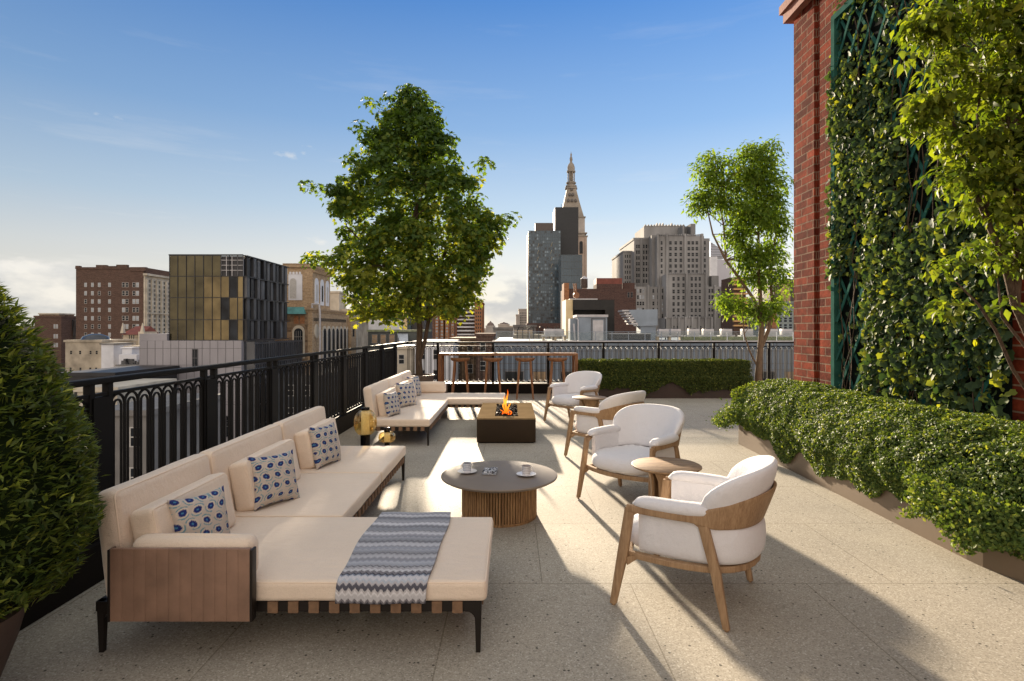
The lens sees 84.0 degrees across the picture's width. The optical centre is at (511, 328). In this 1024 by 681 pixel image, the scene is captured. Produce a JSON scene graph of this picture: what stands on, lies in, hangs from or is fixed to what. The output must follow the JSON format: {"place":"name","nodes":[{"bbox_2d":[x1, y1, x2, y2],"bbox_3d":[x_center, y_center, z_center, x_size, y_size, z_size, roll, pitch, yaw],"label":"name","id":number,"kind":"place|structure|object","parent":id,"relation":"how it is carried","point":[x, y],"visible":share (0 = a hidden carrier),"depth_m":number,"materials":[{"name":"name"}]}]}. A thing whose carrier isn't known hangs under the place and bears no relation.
{"place":"outdoors","nodes":[
{"label":"outdoors","id":0,"kind":"place"},
{"bbox_2d":[99,342,132,367],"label":"stair tower","id":1,"kind":"structure","parent":0,"point":[110,352],"depth_m":126.00,"materials":[{"name":"paint"}]},
{"bbox_2d":[59,366,179,444],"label":"rooftop building","id":2,"kind":"structure","parent":0,"point":[95,373],"depth_m":78.53,"materials":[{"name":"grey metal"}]},
{"bbox_2d":[75,265,168,339],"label":"apartment block","id":3,"kind":"structure","parent":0,"point":[110,300],"depth_m":200.00,"materials":[{"name":"red brown brick"},{"name":"cream stone"},{"name":"dark glass"}]},
{"bbox_2d":[73,379,176,440],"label":"rooftop building","id":4,"kind":"structure","parent":0,"point":[124,384],"depth_m":63.55,"materials":[{"name":"beige stone"}]},
{"bbox_2d":[115,345,138,366],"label":"rooftop building","id":5,"kind":"structure","parent":0,"point":[129,356],"depth_m":116.50,"materials":[{"name":"white concrete"}]},
{"bbox_2d":[120,323,158,344],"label":"church","id":6,"kind":"structure","parent":0,"point":[134,332],"depth_m":150.08,"materials":[{"name":"beige stone"}]},
{"bbox_2d":[115,393,219,485],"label":"rooftop building","id":7,"kind":"structure","parent":0,"point":[117,444],"depth_m":48.98,"materials":[{"name":"grey concrete"}]},
{"bbox_2d":[129,427,132,446],"bbox_3d":[-31.686,9.114,47.964,1.050,1.700,0.051,0,0,0],"label":"window","id":8,"kind":"structure","parent":7,"relation":"in","point":[130,428],"depth_m":47.96,"materials":[{"name":"white glass"}]},
{"bbox_2d":[129,467,132,479],"bbox_3d":[-31.686,12.514,47.964,1.050,1.700,0.051,0,0,0],"label":"window","id":9,"kind":"structure","parent":7,"relation":"in","point":[130,468],"depth_m":47.96,"materials":[{"name":"white glass"}]},
{"bbox_2d":[139,254,302,441],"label":"glass building","id":10,"kind":"structure","parent":0,"point":[224,308],"depth_m":90.02,"materials":[{"name":"multicoloured glass"}]},
{"bbox_2d":[192,349,197,365],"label":"window","id":11,"kind":"structure","parent":10,"relation":"in","point":[194,351],"depth_m":89.38,"materials":[{"name":"grey glass"}]},
{"bbox_2d":[265,366,353,420],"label":"office building","id":12,"kind":"structure","parent":0,"point":[309,391],"depth_m":85.00,"materials":[{"name":"grey glass"}]},
{"bbox_2d":[273,263,356,366],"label":"ornate building","id":13,"kind":"structure","parent":0,"point":[315,323],"depth_m":115.00,"materials":[{"name":"beige stone"}]},
{"bbox_2d":[294,328,302,353],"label":"arched window","id":14,"kind":"structure","parent":13,"relation":"in","point":[298,329],"depth_m":111.67,"materials":[{"name":"black glass"}]},
{"bbox_2d":[314,324,318,337],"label":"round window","id":15,"kind":"structure","parent":13,"relation":"in","point":[316,329],"depth_m":113.87,"materials":[{"name":"grey glass"}]},
{"bbox_2d":[324,329,325,365],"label":"arched window","id":16,"kind":"structure","parent":13,"relation":"in","point":[324,329],"depth_m":119.37,"materials":[{"name":"grey glass"}]},
{"bbox_2d":[328,328,330,365],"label":"arched window","id":17,"kind":"structure","parent":13,"relation":"in","point":[329,331],"depth_m":121.99,"materials":[{"name":"grey glass"}]},
{"bbox_2d":[332,328,334,365],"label":"arched window","id":18,"kind":"structure","parent":13,"relation":"in","point":[333,331],"depth_m":124.76,"materials":[{"name":"grey glass"}]},
{"bbox_2d":[336,328,338,365],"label":"arched window","id":19,"kind":"structure","parent":13,"relation":"in","point":[337,331],"depth_m":127.62,"materials":[{"name":"grey glass"}]},
{"bbox_2d":[340,329,342,348],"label":"arched window","id":20,"kind":"structure","parent":13,"relation":"in","point":[341,332],"depth_m":130.62,"materials":[{"name":"grey glass"}]},
{"bbox_2d":[330,291,368,401],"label":"rooftop building","id":21,"kind":"structure","parent":0,"point":[336,297],"depth_m":156.42,"materials":[{"name":"beige stone"}]},
{"bbox_2d":[351,296,432,338],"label":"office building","id":22,"kind":"structure","parent":0,"point":[412,327],"depth_m":180.00,"materials":[{"name":"beige concrete"}]},
{"bbox_2d":[0,0,793,327],"label":"sky","id":23,"kind":"structure","parent":0,"point":[134,133],"materials":[{"name":"blue"}]},
{"bbox_2d":[367,320,431,384],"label":"building","id":24,"kind":"structure","parent":0,"point":[378,334],"depth_m":125.00,"materials":[{"name":"grey glass"}]},
{"bbox_2d":[372,334,377,342],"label":"window","id":25,"kind":"structure","parent":24,"relation":"in","point":[374,336],"depth_m":124.97,"materials":[{"name":"beige glass"}]},
{"bbox_2d":[380,334,385,342],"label":"window","id":26,"kind":"structure","parent":24,"relation":"in","point":[382,336],"depth_m":124.97,"materials":[{"name":"beige glass"}]},
{"bbox_2d":[389,334,394,342],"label":"window","id":27,"kind":"structure","parent":24,"relation":"in","point":[391,336],"depth_m":124.97,"materials":[{"name":"beige glass"}]},
{"bbox_2d":[411,374,434,381],"bbox_3d":[-2.087,1.316,12.900,0.682,0.568,0.650,0,0,0],"label":"plant pot","id":28,"kind":"object","parent":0,"point":[427,377],"visible":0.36,"depth_m":12.68,"materials":[{"name":"grey stone"}]},
{"bbox_2d":[297,83,521,375],"bbox_3d":[-2.278,-2.239,13.075,4.535,6.685,4.079,0,0,40],"label":"maple tree","id":29,"kind":"object","parent":28,"relation":"in","point":[466,255],"visible":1,"depth_m":12.11,"materials":[{"name":"green plant"}]},
{"bbox_2d":[433,302,484,338],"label":"apartment tower","id":30,"kind":"structure","parent":0,"point":[470,326],"depth_m":300.00,"materials":[{"name":"brown brick"}]},
{"bbox_2d":[486,321,494,332],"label":"distant building","id":31,"kind":"structure","parent":0,"point":[489,326],"depth_m":520.00,"materials":[{"name":"stone"}]},
{"bbox_2d":[493,327,512,339],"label":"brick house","id":32,"kind":"structure","parent":0,"point":[495,329],"depth_m":280.00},
{"bbox_2d":[498,322,509,326],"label":"distant building","id":33,"kind":"structure","parent":0,"point":[503,324],"depth_m":559.75,"materials":[{"name":"stone"}]},
{"bbox_2d":[0,394,1023,680],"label":"terrace floor","id":34,"kind":"structure","parent":0,"point":[838,588],"depth_m":3.17,"materials":[{"name":"concrete"}]},
{"bbox_2d":[0,600,28,676],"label":"plant pot","id":35,"kind":"object","parent":34,"relation":"on","point":[10,624],"visible":0.45,"depth_m":2.33,"materials":[{"name":"concrete"}]},
{"bbox_2d":[0,281,108,618],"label":"potted shrub","id":36,"kind":"object","parent":35,"relation":"in","point":[45,495],"visible":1,"depth_m":2.28,"materials":[{"name":"green plant"}]},
{"bbox_2d":[19,404,364,630],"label":"kerb","id":37,"kind":"structure","parent":34,"relation":"on","point":[89,574],"depth_m":3.44,"materials":[{"name":"brown metal"}]},
{"bbox_2d":[64,342,405,545],"bbox_3d":[-2.660,0.833,6.170,0.064,1.035,15.900,0,0,0],"label":"railing","id":38,"kind":"object","parent":37,"relation":"on","point":[100,407],"visible":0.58,"depth_m":4.96,"materials":[{"name":"black metal"}]},
{"bbox_2d":[96,406,492,651],"bbox_3d":[-1.093,1.198,4.389,1.949,0.804,3.333,0,0,0],"label":"corner sofa","id":39,"kind":"object","parent":34,"relation":"on","point":[291,556],"visible":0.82,"depth_m":2.92,"materials":[{"name":"beige fabric"}]},
{"bbox_2d":[167,485,229,532],"bbox_3d":[-1.690,1.065,3.100,0.147,0.353,0.353,-15,-7,21],"label":"scatter pillow","id":40,"kind":"object","parent":39,"relation":"on","point":[205,513],"visible":0.72,"depth_m":3.05,"materials":[{"name":"fabric"}]},
{"bbox_2d":[247,449,299,510],"bbox_3d":[-1.680,1.060,4.030,0.154,0.370,0.370,-20,-13,31],"label":"scatter pillow","id":41,"kind":"object","parent":39,"relation":"on","point":[274,478],"visible":0.95,"depth_m":3.96,"materials":[{"name":"fabric"}]},
{"bbox_2d":[309,422,340,468],"bbox_3d":[-1.695,1.055,5.180,0.162,0.382,0.382,-14,-6,15],"label":"scatter pillow","id":42,"kind":"object","parent":39,"relation":"on","point":[325,444],"visible":0.96,"depth_m":5.08,"materials":[{"name":"fabric"}]},
{"bbox_2d":[335,512,450,604],"bbox_3d":[-0.636,1.277,3.284,0.489,0.127,1.032,0,0,0],"label":"throw blanket","id":43,"kind":"object","parent":39,"relation":"on","point":[393,557],"visible":1,"depth_m":3.00,"materials":[{"name":"fabric"}]},
{"bbox_2d":[355,407,369,445],"bbox_3d":[-1.700,1.256,6.620,0.264,0.689,0.264,0,0,0],"label":"lantern","id":44,"kind":"object","parent":34,"relation":"on","point":[365,428],"visible":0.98,"depth_m":6.58,"materials":[{"name":"gold glass"}]},
{"bbox_2d":[384,427,389,445],"bbox_3d":[-1.425,1.364,6.520,0.196,0.472,0.196,0,0,0],"label":"lantern","id":45,"kind":"object","parent":34,"relation":"on","point":[386,436],"visible":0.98,"depth_m":6.49,"materials":[{"name":"gold glass"}]},
{"bbox_2d":[363,370,504,445],"bbox_3d":[-1.093,1.198,9.446,1.949,0.804,3.331,0,0,0],"label":"corner sofa","id":46,"kind":"object","parent":34,"relation":"on","point":[435,400],"visible":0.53,"depth_m":8.77,"materials":[{"name":"beige fabric"}]},
{"bbox_2d":[383,391,400,416],"bbox_3d":[-1.700,1.065,8.100,0.147,0.353,0.353,-14,-6,17],"label":"scatter pillow","id":47,"kind":"object","parent":46,"relation":"on","point":[392,403],"visible":1,"depth_m":7.99,"materials":[{"name":"fabric"}]},
{"bbox_2d":[396,382,416,407],"bbox_3d":[-1.685,1.050,9.120,0.170,0.407,0.407,-16,-11,30],"label":"scatter pillow","id":48,"kind":"object","parent":46,"relation":"on","point":[406,394],"visible":0.92,"depth_m":9.02,"materials":[{"name":"fabric"}]},
{"bbox_2d":[406,376,420,395],"bbox_3d":[-1.790,1.055,10.450,0.164,0.386,0.386,-13,-7,23],"label":"scatter pillow","id":49,"kind":"object","parent":46,"relation":"on","point":[417,385],"visible":0.53,"depth_m":10.43,"materials":[{"name":"fabric"}]},
{"bbox_2d":[450,358,469,392],"bbox_3d":[-1.175,1.130,13.070,0.470,0.943,0.340,0,0,0],"label":"bar stool","id":50,"kind":"object","parent":34,"relation":"on","point":[455,360],"visible":0.94,"depth_m":12.95,"materials":[{"name":"red wood"}]},
{"bbox_2d":[483,358,502,392],"bbox_3d":[-0.430,1.130,13.070,0.470,0.943,0.340,0,0,0],"label":"bar stool","id":51,"kind":"object","parent":34,"relation":"on","point":[487,360],"visible":0.96,"depth_m":12.94,"materials":[{"name":"red wood"}]},
{"bbox_2d":[441,461,556,527],"bbox_3d":[-0.105,1.423,4.900,1.000,0.354,1.000,0,0,0],"label":"coffee table","id":52,"kind":"object","parent":34,"relation":"on","point":[505,496],"visible":0.87,"depth_m":4.65,"materials":[{"name":"brown wood"}]},
{"bbox_2d":[458,469,476,473],"bbox_3d":[-0.384,1.237,4.931,0.168,0.017,0.168,0,0,0],"label":"saucer","id":53,"kind":"object","parent":52,"relation":"on","point":[462,471],"visible":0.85,"depth_m":4.93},
{"bbox_2d":[461,462,470,471],"bbox_3d":[-0.393,1.196,4.930,0.092,0.076,0.075,0,0,-3],"label":"cup","id":54,"kind":"object","parent":53,"relation":"on","point":[466,467],"visible":1,"depth_m":4.90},
{"bbox_2d":[482,467,497,474],"bbox_3d":[-0.185,1.228,4.931,0.122,0.034,0.176,0,0,4],"label":"folded napkin","id":55,"kind":"object","parent":52,"relation":"on","point":[490,471],"visible":1,"depth_m":4.87,"materials":[{"name":"fabric"}]},
{"bbox_2d":[516,471,535,476],"bbox_3d":[0.126,1.237,4.832,0.168,0.017,0.168,0,0,0],"label":"saucer","id":56,"kind":"object","parent":52,"relation":"on","point":[521,474],"visible":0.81,"depth_m":4.83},
{"bbox_2d":[522,464,533,474],"bbox_3d":[0.134,1.196,4.829,0.092,0.076,0.075,0,0,23],"label":"cup","id":57,"kind":"object","parent":56,"relation":"on","point":[526,468],"visible":1,"depth_m":4.80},
{"bbox_2d":[477,390,535,442],"bbox_3d":[-0.073,1.242,8.790,0.826,0.715,1.670,0,0,0],"label":"fire pit","id":58,"kind":"object","parent":34,"relation":"on","point":[504,422],"visible":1,"depth_m":7.96,"materials":[{"name":"brown metal"}]},
{"bbox_2d":[438,352,577,381],"bbox_3d":[-0.080,1.085,13.600,3.280,1.030,0.560,0,0,0],"label":"bar table","id":59,"kind":"object","parent":34,"relation":"on","point":[441,355],"visible":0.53,"depth_m":13.32,"materials":[{"name":"red wood"}]},
{"bbox_2d":[515,358,534,399],"bbox_3d":[0.310,1.130,13.070,0.470,0.943,0.340,0,0,0],"label":"bar stool","id":60,"kind":"object","parent":34,"relation":"on","point":[520,360],"visible":1,"depth_m":12.94,"materials":[{"name":"red wood"}]},
{"bbox_2d":[547,358,566,397],"bbox_3d":[1.055,1.130,13.070,0.470,0.943,0.340,0,0,0],"label":"bar stool","id":61,"kind":"object","parent":34,"relation":"on","point":[552,360],"visible":0.83,"depth_m":12.95,"materials":[{"name":"red wood"}]},
{"bbox_2d":[543,371,601,420],"bbox_3d":[1.127,1.175,9.844,0.846,0.850,0.816,0,0,-44],"label":"lounge chair","id":62,"kind":"object","parent":34,"relation":"on","point":[577,384],"visible":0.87,"depth_m":9.88,"materials":[{"name":"fabric"}]},
{"bbox_2d":[572,395,606,407],"bbox_3d":[1.230,1.335,8.950,0.542,0.530,0.542,0,0,0],"label":"side table","id":63,"kind":"object","parent":34,"relation":"on","point":[589,400],"visible":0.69,"depth_m":8.84,"materials":[{"name":"brown wood"}]},
{"bbox_2d":[448,383,752,393],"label":"kerb","id":64,"kind":"structure","parent":34,"relation":"on","point":[538,388],"depth_m":14.06,"materials":[{"name":"white concrete"}]},
{"bbox_2d":[406,342,793,382],"bbox_3d":[3.380,0.830,14.150,12.000,1.029,0.064,0,0,0],"label":"railing","id":65,"kind":"object","parent":64,"relation":"on","point":[768,362],"visible":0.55,"depth_m":14.14,"materials":[{"name":"black metal"}]},
{"bbox_2d":[564,391,645,455],"bbox_3d":[1.233,1.175,7.132,0.816,0.850,0.846,0,0,-43],"label":"lounge chair","id":66,"kind":"object","parent":34,"relation":"on","point":[603,414],"visible":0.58,"depth_m":6.84,"materials":[{"name":"fabric"}]},
{"bbox_2d":[576,404,684,498],"bbox_3d":[1.187,1.175,5.364,0.846,0.850,0.816,0,0,-44],"label":"lounge chair","id":67,"kind":"object","parent":34,"relation":"on","point":[628,437],"visible":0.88,"depth_m":5.40,"materials":[{"name":"fabric"}]},
{"bbox_2d":[631,457,701,498],"bbox_3d":[1.224,1.335,4.500,0.542,0.530,0.542,0,0,0],"label":"side table","id":68,"kind":"object","parent":34,"relation":"on","point":[658,469],"visible":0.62,"depth_m":4.47,"materials":[{"name":"brown wood"}]},
{"bbox_2d":[598,381,745,397],"bbox_3d":[3.560,1.400,13.500,3.880,0.400,0.720,0,0,0],"label":"planter","id":69,"kind":"object","parent":34,"relation":"on","point":[671,390],"visible":0.24,"depth_m":13.14,"materials":[{"name":"soil"}]},
{"bbox_2d":[578,357,753,395],"bbox_3d":[3.576,1.113,13.442,4.018,0.852,0.927,0,0,0],"label":"clipped hedge","id":70,"kind":"object","parent":69,"relation":"in","point":[618,373],"visible":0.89,"depth_m":13.12,"materials":[{"name":"green plant"}]},
{"bbox_2d":[610,455,777,631],"bbox_3d":[1.133,1.175,3.425,0.846,0.850,0.816,0,0,32],"label":"lounge chair","id":71,"kind":"object","parent":34,"relation":"on","point":[716,524],"visible":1,"depth_m":3.12,"materials":[{"name":"fabric"}]},
{"bbox_2d":[738,424,1023,582],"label":"planter","id":72,"kind":"object","parent":34,"relation":"on","point":[885,504],"visible":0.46,"depth_m":4.77,"materials":[{"name":"brown metal"}]},
{"bbox_2d":[678,134,793,381],"bbox_3d":[5.424,-1.514,13.566,2.901,6.228,1.402,0,0,0],"label":"multi stem tree","id":73,"kind":"object","parent":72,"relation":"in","point":[760,205],"visible":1,"depth_m":13.42,"materials":[{"name":"green plant"}]},
{"bbox_2d":[705,378,1023,559],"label":"trailing hedge","id":74,"kind":"object","parent":72,"relation":"in","point":[960,477],"visible":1,"depth_m":4.61,"materials":[{"name":"green plant"}]},
{"bbox_2d":[889,0,1023,388],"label":"garden tree","id":75,"kind":"object","parent":72,"relation":"in","point":[995,185],"visible":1,"depth_m":3.29,"materials":[{"name":"green plant"}]},
{"bbox_2d":[515,309,526,324],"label":"distant building","id":76,"kind":"structure","parent":0,"point":[521,317],"depth_m":420.00,"materials":[{"name":"stone"}]},
{"bbox_2d":[513,323,560,333],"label":"brick house","id":77,"kind":"structure","parent":0,"point":[544,325],"depth_m":200.00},
{"bbox_2d":[527,223,560,322],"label":"glass tower","id":78,"kind":"structure","parent":0,"point":[543,247],"depth_m":329.93,"materials":[{"name":"glass"}]},
{"bbox_2d":[559,255,581,322],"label":"glass tower","id":79,"kind":"structure","parent":0,"point":[570,269],"depth_m":300.00,"materials":[{"name":"glass"}]},
{"bbox_2d":[561,278,635,330],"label":"brick block","id":80,"kind":"structure","parent":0,"point":[620,293],"depth_m":150.00,"materials":[{"name":"red brick"}]},
{"bbox_2d":[581,276,587,287],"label":"water tank","id":81,"kind":"object","parent":80,"relation":"on","point":[584,281],"visible":1,"depth_m":157.26,"materials":[{"name":"metal"}]},
{"bbox_2d":[492,337,793,380],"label":"neighbour building","id":82,"kind":"structure","parent":0,"point":[579,352],"depth_m":60.00,"materials":[{"name":"concrete"}]},
{"bbox_2d":[504,371,523,380],"bbox_3d":[0.287,5.029,59.973,2.100,1.250,0.036,0,0,0],"label":"window","id":83,"kind":"structure","parent":82,"relation":"in","point":[511,373],"depth_m":59.99,"materials":[{"name":"black glass"}]},
{"bbox_2d":[513,326,558,338],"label":"roof plant","id":84,"kind":"object","parent":82,"relation":"on","point":[530,330],"visible":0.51,"depth_m":79.66,"materials":[{"name":"grey metal"}]},
{"bbox_2d":[533,371,545,380],"bbox_3d":[3.237,5.029,59.973,2.100,1.250,0.036,0,0,0],"label":"window","id":85,"kind":"structure","parent":82,"relation":"in","point":[534,372],"depth_m":59.99,"materials":[{"name":"glass"}]},
{"bbox_2d":[568,315,607,339],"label":"rooftop shed","id":86,"kind":"structure","parent":82,"relation":"on","point":[587,322],"depth_m":68.00,"materials":[{"name":"grey paint"}]},
{"bbox_2d":[593,320,602,330],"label":"door","id":87,"kind":"structure","parent":86,"relation":"in","point":[597,324],"depth_m":67.95,"materials":[{"name":"metal"}]},
{"bbox_2d":[562,283,613,332],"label":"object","id":88,"kind":"structure","parent":82,"relation":"on","point":[575,305],"depth_m":78.00,"materials":[{"name":"beige paint"}]},
{"bbox_2d":[618,309,665,332],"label":"roof ventilator","id":89,"kind":"object","parent":82,"relation":"on","point":[645,320],"visible":0.84,"depth_m":74.00,"materials":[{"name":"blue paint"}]},
{"bbox_2d":[496,331,793,339],"bbox_3d":[14.997,0.738,60.400,33.220,0.955,0.080,0,0,0],"label":"glass balustrade","id":90,"kind":"object","parent":82,"relation":"on","point":[639,335],"visible":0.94,"depth_m":60.39,"materials":[{"name":"glass"}]},
{"bbox_2d":[763,371,774,380],"bbox_3d":[26.837,5.029,59.973,2.100,1.250,0.036,0,0,0],"label":"window","id":91,"kind":"structure","parent":82,"relation":"in","point":[764,372],"depth_m":59.99,"materials":[{"name":"grey glass"}]},
{"bbox_2d":[785,371,793,379],"bbox_3d":[29.787,5.029,59.973,2.100,1.250,0.036,0,0,0],"label":"window","id":92,"kind":"structure","parent":82,"relation":"in","point":[789,372],"depth_m":59.99,"materials":[{"name":"glass"}]},
{"bbox_2d":[611,223,720,336],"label":"stepped tower","id":93,"kind":"structure","parent":0,"point":[665,269],"depth_m":249.96,"materials":[{"name":"grey stone"}]},
{"bbox_2d":[710,242,730,286],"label":"glass tower","id":94,"kind":"structure","parent":0,"point":[719,267],"depth_m":420.50,"materials":[{"name":"grey metal"}]},
{"bbox_2d":[721,277,747,330],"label":"scaffolded tower","id":95,"kind":"structure","parent":0,"point":[730,323],"depth_m":170.87,"materials":[{"name":"concrete"}]},
{"bbox_2d":[681,340,793,340],"bbox_3d":[25.864,1.108,64.450,13.202,0.475,0.900,0,0,0],"label":"roof planting","id":96,"kind":"object","parent":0,"point":[735,340],"visible":0.18,"depth_m":64.01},
{"bbox_2d":[746,298,752,328],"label":"office building","id":97,"kind":"structure","parent":0,"point":[748,324],"depth_m":300.00,"materials":[{"name":"brown glass"}]},
{"bbox_2d":[752,301,793,330],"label":"office building","id":98,"kind":"structure","parent":0,"point":[787,321],"depth_m":120.00,"materials":[{"name":"beige glass"}]},
{"bbox_2d":[754,279,793,301],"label":"office building","id":99,"kind":"structure","parent":0,"point":[790,298],"depth_m":240.00,"materials":[{"name":"brown metal"}]},
{"bbox_2d":[779,0,1023,420],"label":"brick wall","id":100,"kind":"structure","parent":0,"point":[810,20],"depth_m":7.56,"materials":[{"name":"red brick"}]},
{"bbox_2d":[831,0,1011,421],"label":"trellis","id":101,"kind":"object","parent":100,"relation":"attached to","point":[846,36],"visible":0.23,"depth_m":6.27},
{"bbox_2d":[823,0,1016,422],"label":"ivy","id":102,"kind":"object","parent":101,"relation":"attached to","point":[906,289],"visible":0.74,"depth_m":5.71,"materials":[{"name":"green plant"}]},
{"label":"city ground","id":103,"kind":"structure","parent":0,"visible":0},
{"bbox_2d":[33,313,75,392],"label":"brick house","id":104,"kind":"structure","parent":103,"relation":"on","point":[58,331],"depth_m":230.00,"materials":[{"name":"brown brick"}]},
{"bbox_2d":[72,320,75,339],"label":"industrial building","id":105,"kind":"structure","parent":103,"relation":"on","point":[74,328],"depth_m":235.80,"materials":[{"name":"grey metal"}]},
{"bbox_2d":[63,334,137,371],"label":"townhouse","id":106,"kind":"structure","parent":103,"relation":"on","point":[83,353],"depth_m":130.00,"materials":[{"name":"beige stone"}]},
{"bbox_2d":[397,344,414,373],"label":"townhouse","id":107,"kind":"structure","parent":103,"relation":"on","point":[405,358],"depth_m":100.00,"materials":[{"name":"beige stone"}]},
{"bbox_2d":[398,354,403,363],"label":"window","id":108,"kind":"structure","parent":107,"relation":"in","point":[400,356],"depth_m":99.98,"materials":[{"name":"black glass"}]},
{"bbox_2d":[413,339,459,380],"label":"townhouse","id":109,"kind":"structure","parent":103,"relation":"on","point":[427,358],"depth_m":95.00,"materials":[{"name":"beige stone"}]},
{"bbox_2d":[449,337,475,380],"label":"townhouse","id":110,"kind":"structure","parent":103,"relation":"on","point":[467,339],"depth_m":105.00,"materials":[{"name":"grey stone"}]},
{"bbox_2d":[474,333,495,380],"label":"townhouse","id":111,"kind":"structure","parent":103,"relation":"on","point":[485,337],"depth_m":100.00,"materials":[{"name":"brown brick"}]},
{"bbox_2d":[553,204,577,254],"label":"office tower","id":112,"kind":"structure","parent":103,"relation":"on","point":[565,221],"depth_m":345.00,"materials":[{"name":"concrete"}]},
{"bbox_2d":[562,153,587,288],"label":"clock tower","id":113,"kind":"structure","parent":103,"relation":"on","point":[571,198],"depth_m":525.15,"materials":[{"name":"stone"}]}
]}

